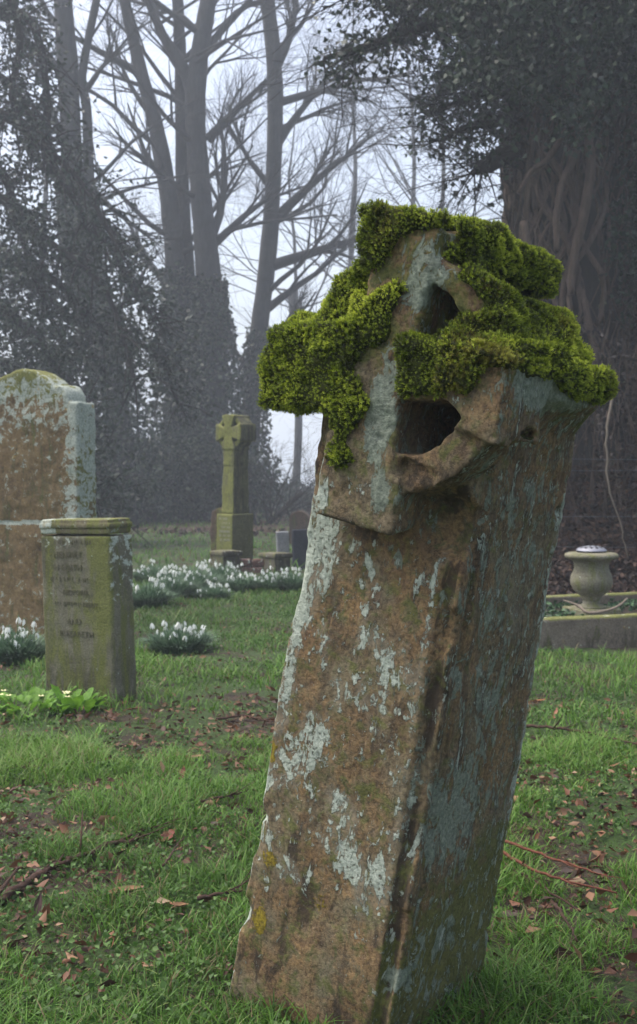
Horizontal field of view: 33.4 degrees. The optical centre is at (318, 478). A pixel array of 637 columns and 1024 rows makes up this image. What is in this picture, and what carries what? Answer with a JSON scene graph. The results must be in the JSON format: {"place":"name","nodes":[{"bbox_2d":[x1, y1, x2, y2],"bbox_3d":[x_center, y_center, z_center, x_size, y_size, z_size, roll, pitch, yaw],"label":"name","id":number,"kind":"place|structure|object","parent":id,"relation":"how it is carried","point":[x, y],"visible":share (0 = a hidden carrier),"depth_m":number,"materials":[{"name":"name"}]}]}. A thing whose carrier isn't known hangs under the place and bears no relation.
{"place":"outdoors","nodes":[
{"label":"outdoors","id":0,"kind":"place"},
{"bbox_2d":[118,509,305,574],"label":"grass","id":1,"kind":"structure","parent":0,"point":[135,539],"depth_m":14.69,"materials":[{"name":"green plant"}]},
{"bbox_2d":[0,0,503,483],"label":"sky","id":2,"kind":"structure","parent":0,"point":[284,430],"materials":[{"name":"white"}]},
{"bbox_2d":[0,429,636,1023],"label":"ground","id":3,"kind":"structure","parent":0,"point":[602,843],"depth_m":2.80,"materials":[{"name":"green plant"}]},
{"bbox_2d":[0,615,45,665],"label":"snowdrop clump","id":4,"kind":"object","parent":3,"relation":"on","point":[15,647],"visible":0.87,"depth_m":5.17,"materials":[{"name":"white plant"}]},
{"bbox_2d":[32,892,41,916],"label":"fallen leaf","id":5,"kind":"object","parent":3,"relation":"on","point":[38,901],"visible":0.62,"depth_m":2.18,"materials":[{"name":"brown plant"}]},
{"bbox_2d":[0,686,83,717],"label":"primrose plant","id":6,"kind":"object","parent":3,"relation":"on","point":[5,696],"visible":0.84,"depth_m":4.04,"materials":[{"name":"green plant"}]},
{"bbox_2d":[0,369,96,639],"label":"tall headstone","id":7,"kind":"object","parent":3,"relation":"on","point":[47,445],"visible":0.75,"depth_m":5.92,"materials":[{"name":"orange stone"}]},
{"bbox_2d":[0,810,98,905],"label":"fallen branch","id":8,"kind":"object","parent":3,"relation":"on","point":[27,881],"visible":0.91,"depth_m":2.33,"materials":[{"name":"wood"}]},
{"bbox_2d":[5,757,99,770],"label":"fallen twig","id":9,"kind":"object","parent":3,"relation":"on","point":[41,764],"visible":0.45,"depth_m":3.25,"materials":[{"name":"brown wood"}]},
{"bbox_2d":[36,684,107,712],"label":"primrose plant","id":10,"kind":"object","parent":3,"relation":"on","point":[89,703],"visible":0.78,"depth_m":4.02,"materials":[{"name":"green plant"}]},
{"bbox_2d":[39,518,135,701],"bbox_3d":[-0.933,0.566,4.302,0.380,0.814,0.144,-2,0,30],"label":"headstone","id":11,"kind":"object","parent":3,"relation":"on","point":[87,571],"visible":0.88,"depth_m":4.23,"materials":[{"name":"stone"}]},
{"bbox_2d":[0,0,220,547],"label":"evergreen tree","id":12,"kind":"object","parent":3,"relation":"on","point":[33,126],"visible":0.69,"depth_m":14.80,"materials":[{"name":"green plant"}]},
{"bbox_2d":[96,885,142,896],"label":"fallen leaf","id":13,"kind":"object","parent":3,"relation":"on","point":[130,888],"visible":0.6,"depth_m":2.28,"materials":[{"name":"brown plant"}]},
{"bbox_2d":[88,817,181,856],"bbox_3d":[-0.442,0.871,2.584,0.103,0.038,0.264,0,0,28],"label":"fallen branch","id":14,"kind":"object","parent":3,"relation":"on","point":[123,841],"visible":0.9,"depth_m":2.58,"materials":[{"name":"brown wood"}]},
{"bbox_2d":[0,0,277,525],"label":"bare tree","id":15,"kind":"object","parent":3,"relation":"on","point":[64,16],"visible":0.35,"depth_m":21.36,"materials":[{"name":"grey plant"}]},
{"bbox_2d":[1,0,290,431],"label":"misty tree","id":16,"kind":"object","parent":3,"relation":"on","point":[45,198],"visible":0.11,"depth_m":37.05,"materials":[{"name":"grey plant"}]},
{"bbox_2d":[133,558,175,583],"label":"snowdrop clump","id":17,"kind":"object","parent":3,"relation":"on","point":[140,574],"visible":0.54,"depth_m":9.11,"materials":[{"name":"white plant"}]},
{"bbox_2d":[133,575,189,607],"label":"snowdrop clump","id":18,"kind":"object","parent":3,"relation":"on","point":[149,595],"visible":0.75,"depth_m":7.32,"materials":[{"name":"green plant"}]},
{"bbox_2d":[158,829,174,842],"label":"fallen leaf","id":19,"kind":"object","parent":3,"relation":"on","point":[172,831],"visible":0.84,"depth_m":2.61,"materials":[{"name":"brown plant"}]},
{"bbox_2d":[135,567,202,598],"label":"snowdrop clump","id":20,"kind":"object","parent":3,"relation":"on","point":[179,586],"visible":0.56,"depth_m":7.94,"materials":[{"name":"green plant"}]},
{"bbox_2d":[161,835,186,866],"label":"fallen twig","id":21,"kind":"object","parent":3,"relation":"on","point":[170,855],"visible":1,"depth_m":2.45,"materials":[{"name":"wood"}]},
{"bbox_2d":[138,619,220,654],"bbox_3d":[-0.746,0.922,5.546,0.517,0.388,0.510,0,0,0],"label":"snowdrop clump","id":22,"kind":"object","parent":3,"relation":"on","point":[176,638],"visible":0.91,"depth_m":5.48,"materials":[{"name":"white plant"}]},
{"bbox_2d":[172,902,187,907],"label":"fallen leaf","id":23,"kind":"object","parent":3,"relation":"on","point":[179,904],"visible":1,"depth_m":2.20,"materials":[{"name":"beige plant"}]},
{"bbox_2d":[179,765,184,778],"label":"fallen leaf","id":24,"kind":"object","parent":3,"relation":"on","point":[182,770],"visible":0.57,"depth_m":3.16,"materials":[{"name":"brown plant"}]},
{"bbox_2d":[99,415,286,522],"bbox_3d":[-3.014,-0.170,22.945,4.822,2.393,2.535,0,0,0],"label":"undergrowth bush","id":25,"kind":"object","parent":3,"relation":"on","point":[185,483],"visible":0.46,"depth_m":22.55,"materials":[{"name":"grey plant"}]},
{"bbox_2d":[164,560,229,594],"bbox_3d":[-1.002,0.842,8.407,0.794,0.401,0.796,0,0,0],"label":"snowdrop clump","id":26,"kind":"object","parent":3,"relation":"on","point":[197,576],"visible":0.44,"depth_m":8.34,"materials":[{"name":"white plant"}]},
{"bbox_2d":[194,578,236,600],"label":"snowdrop clump","id":27,"kind":"object","parent":3,"relation":"on","point":[215,590],"visible":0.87,"depth_m":7.86,"materials":[{"name":"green plant"}]},
{"bbox_2d":[210,508,225,566],"bbox_3d":[-1.022,0.650,10.946,0.176,0.707,0.110,2,0,15],"label":"leaning headstone","id":28,"kind":"object","parent":3,"relation":"on","point":[213,532],"visible":0.26,"depth_m":10.91,"materials":[{"name":"grey stone"}]},
{"bbox_2d":[202,558,245,585],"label":"snowdrop clump","id":29,"kind":"object","parent":3,"relation":"on","point":[225,571],"visible":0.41,"depth_m":8.96,"materials":[{"name":"white plant"}]},
{"bbox_2d":[197,870,250,900],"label":"fallen twig","id":30,"kind":"object","parent":3,"relation":"on","point":[201,897],"visible":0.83,"depth_m":2.23,"materials":[{"name":"wood"}]},
{"bbox_2d":[210,550,242,572],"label":"kerb block","id":31,"kind":"structure","parent":3,"relation":"on","point":[224,556],"depth_m":10.03,"materials":[{"name":"grey stone"}]},
{"bbox_2d":[201,780,255,802],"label":"fallen twig","id":32,"kind":"object","parent":3,"relation":"on","point":[217,797],"visible":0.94,"depth_m":2.91,"materials":[{"name":"brown wood"}]},
{"bbox_2d":[0,0,468,521],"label":"bare tree","id":33,"kind":"object","parent":3,"relation":"on","point":[202,290],"visible":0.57,"depth_m":23.72,"materials":[{"name":"grey plant"}]},
{"bbox_2d":[216,414,255,568],"bbox_3d":[-0.833,0.178,10.643,0.357,1.644,0.326,1,0,38],"label":"ring cross monument","id":34,"kind":"object","parent":3,"relation":"on","point":[235,436],"visible":0.86,"depth_m":10.55,"materials":[{"name":"beige stone"}]},
{"bbox_2d":[221,570,259,592],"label":"snowdrop clump","id":35,"kind":"object","parent":3,"relation":"on","point":[241,582],"visible":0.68,"depth_m":8.33,"materials":[{"name":"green plant"}]},
{"bbox_2d":[216,715,274,721],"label":"fallen twig","id":36,"kind":"object","parent":3,"relation":"on","point":[228,717],"visible":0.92,"depth_m":3.84,"materials":[{"name":"brown wood"}]},
{"bbox_2d":[240,558,263,572],"bbox_3d":[-0.691,0.841,10.151,0.533,0.157,0.121,0,0,0],"label":"brick grave edging","id":37,"kind":"object","parent":3,"relation":"on","point":[257,565],"visible":0.48,"depth_m":10.10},
{"bbox_2d":[195,410,319,524],"bbox_3d":[-0.546,-0.111,20.806,3.889,2.477,2.735,0,0,0],"label":"bare shrub","id":38,"kind":"object","parent":3,"relation":"on","point":[282,510],"visible":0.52,"depth_m":20.83,"materials":[{"name":"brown plant"}]},
{"bbox_2d":[248,564,287,592],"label":"snowdrop clump","id":39,"kind":"object","parent":3,"relation":"on","point":[267,580],"visible":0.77,"depth_m":8.31,"materials":[{"name":"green plant"}]},
{"bbox_2d":[259,552,292,572],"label":"kerb block","id":40,"kind":"structure","parent":3,"relation":"on","point":[277,560],"depth_m":10.02,"materials":[{"name":"grey stone"}]},
{"bbox_2d":[276,531,289,552],"bbox_3d":[-0.391,0.789,11.649,0.145,0.428,0.108,-2,0,-8],"label":"grey headstone","id":41,"kind":"object","parent":40,"relation":"on","point":[282,541],"visible":0.61,"depth_m":11.60,"materials":[{"name":"stone"}]},
{"bbox_2d":[101,0,460,485],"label":"misty tree","id":42,"kind":"object","parent":3,"relation":"on","point":[293,297],"visible":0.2,"depth_m":35.78,"materials":[{"name":"grey plant"}]},
{"bbox_2d":[258,472,314,511],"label":"field hedge","id":43,"kind":"object","parent":3,"relation":"on","point":[292,494],"visible":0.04,"depth_m":28.66,"materials":[{"name":"grey plant"}]},
{"bbox_2d":[274,565,303,591],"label":"snowdrop clump","id":44,"kind":"object","parent":3,"relation":"on","point":[295,581],"visible":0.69,"depth_m":8.33,"materials":[{"name":"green plant"}]},
{"bbox_2d":[289,511,309,542],"bbox_3d":[-0.265,0.729,15.067,0.298,0.551,0.149,1,0,10],"label":"brown headstone","id":45,"kind":"object","parent":3,"relation":"on","point":[299,519],"visible":0.47,"depth_m":15.00,"materials":[{"name":"red stone"}]},
{"bbox_2d":[292,529,307,568],"bbox_3d":[-0.168,0.751,10.544,0.198,0.506,0.098,0,0,-10],"label":"slate headstone","id":46,"kind":"object","parent":3,"relation":"on","point":[299,543],"visible":0.46,"depth_m":10.49,"materials":[{"name":"grey stone"}]},
{"bbox_2d":[138,0,489,422],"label":"misty tree","id":47,"kind":"object","parent":3,"relation":"on","point":[354,172],"visible":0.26,"depth_m":39.84,"materials":[{"name":"grey plant"}]},
{"bbox_2d":[0,597,636,1023],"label":"clover","id":48,"kind":"object","parent":3,"relation":"on","point":[176,925],"visible":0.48,"depth_m":2.54,"materials":[{"name":"green plant"}]},
{"bbox_2d":[0,571,636,739],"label":"grass","id":49,"kind":"structure","parent":3,"relation":"on","point":[572,671],"depth_m":4.84,"materials":[{"name":"green plant"}]},
{"bbox_2d":[0,471,636,1023],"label":"leaf litter","id":50,"kind":"object","parent":3,"relation":"on","point":[562,811],"visible":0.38,"depth_m":2.65,"materials":[{"name":"brown plant"}]},
{"bbox_2d":[164,0,500,518],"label":"bare tree","id":51,"kind":"object","parent":3,"relation":"on","point":[264,305],"visible":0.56,"depth_m":25.03,"materials":[{"name":"grey plant"}]},
{"bbox_2d":[174,0,502,271],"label":"misty tree","id":52,"kind":"object","parent":3,"relation":"on","point":[407,183],"visible":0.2,"depth_m":33.17,"materials":[{"name":"grey plant"}]},
{"bbox_2d":[102,408,636,594],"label":"leaf litter","id":53,"kind":"object","parent":3,"relation":"on","point":[616,569],"visible":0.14,"depth_m":8.41,"materials":[{"name":"plant"}]},
{"bbox_2d":[604,399,628,557],"bbox_3d":[2.163,-0.052,7.669,0.256,1.266,0.069,0,0,-38],"label":"bare sapling","id":54,"kind":"object","parent":53,"relation":"on","point":[606,438],"visible":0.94,"depth_m":7.62,"materials":[{"name":"grey plant"}]},
{"bbox_2d":[257,1,503,437],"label":"misty tree","id":55,"kind":"object","parent":3,"relation":"on","point":[413,157],"visible":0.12,"depth_m":43.99,"materials":[{"name":"grey plant"}]},
{"bbox_2d":[229,198,619,1023],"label":"mossy cross gravestone","id":56,"kind":"object","parent":3,"relation":"on","point":[447,378],"visible":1,"depth_m":1.67,"materials":[{"name":"stone"}]},
{"bbox_2d":[267,0,636,465],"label":"ivy covered tree","id":57,"kind":"object","parent":3,"relation":"on","point":[558,78],"visible":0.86,"depth_m":9.08,"materials":[{"name":"green plant"}]},
{"bbox_2d":[513,870,580,912],"bbox_3d":[0.502,0.886,2.290,0.037,0.017,0.255,0,0,-21],"label":"fallen twig","id":58,"kind":"object","parent":3,"relation":"on","point":[550,893],"visible":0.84,"depth_m":2.28,"materials":[{"name":"brown wood"}]},
{"bbox_2d":[503,850,616,893],"bbox_3d":[0.499,0.859,2.337,0.060,0.028,0.342,0,0,-36],"label":"fallen twig","id":59,"kind":"object","parent":3,"relation":"on","point":[541,872],"visible":0.89,"depth_m":2.30,"materials":[{"name":"brown wood"}]},
{"bbox_2d":[487,100,636,395],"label":"evergreen shrub","id":60,"kind":"object","parent":3,"relation":"on","point":[634,140],"visible":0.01,"depth_m":11.22,"materials":[{"name":"green plant"}]},
{"bbox_2d":[505,840,620,877],"bbox_3d":[0.527,0.852,2.377,0.048,0.022,0.352,0,0,-39],"label":"fallen twig","id":61,"kind":"object","parent":3,"relation":"on","point":[544,855],"visible":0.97,"depth_m":2.40,"materials":[{"name":"brown wood"}]},
{"bbox_2d":[553,903,577,946],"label":"fallen twig","id":62,"kind":"object","parent":3,"relation":"on","point":[555,905],"visible":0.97,"depth_m":2.09,"materials":[{"name":"brown wood"}]},
{"bbox_2d":[526,715,636,744],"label":"fallen twig","id":63,"kind":"object","parent":3,"relation":"on","point":[545,726],"visible":0.88,"depth_m":3.65,"materials":[{"name":"brown wood"}]},
{"bbox_2d":[539,592,636,648],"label":"grave kerb","id":64,"kind":"structure","parent":3,"relation":"on","point":[608,630],"depth_m":5.75,"materials":[{"name":"stone"}]},
{"bbox_2d":[544,598,636,616],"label":"ground cover","id":65,"kind":"object","parent":64,"relation":"on","point":[632,602],"visible":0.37,"depth_m":6.54,"materials":[{"name":"green plant"}]},
{"bbox_2d":[563,598,627,614],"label":"crooked twig","id":66,"kind":"object","parent":65,"relation":"on","point":[596,612],"visible":1,"depth_m":5.92,"materials":[{"name":"brown wood"}]},
{"bbox_2d":[562,545,620,615],"bbox_3d":[1.625,0.613,6.320,0.317,0.434,0.316,0,0,0],"label":"stone urn","id":67,"kind":"object","parent":64,"relation":"on","point":[591,580],"visible":0.74,"depth_m":6.23,"materials":[{"name":"beige stone"}]},
{"bbox_2d":[556,459,636,547],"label":"wire fence","id":68,"kind":"object","parent":3,"relation":"on","point":[601,470],"visible":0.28,"depth_m":7.75,"materials":[{"name":"grey metal"}]},
{"bbox_2d":[560,264,636,533],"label":"bramble thicket","id":69,"kind":"object","parent":3,"relation":"on","point":[597,421],"visible":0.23,"depth_m":8.66,"materials":[{"name":"brown plant"}]}
]}

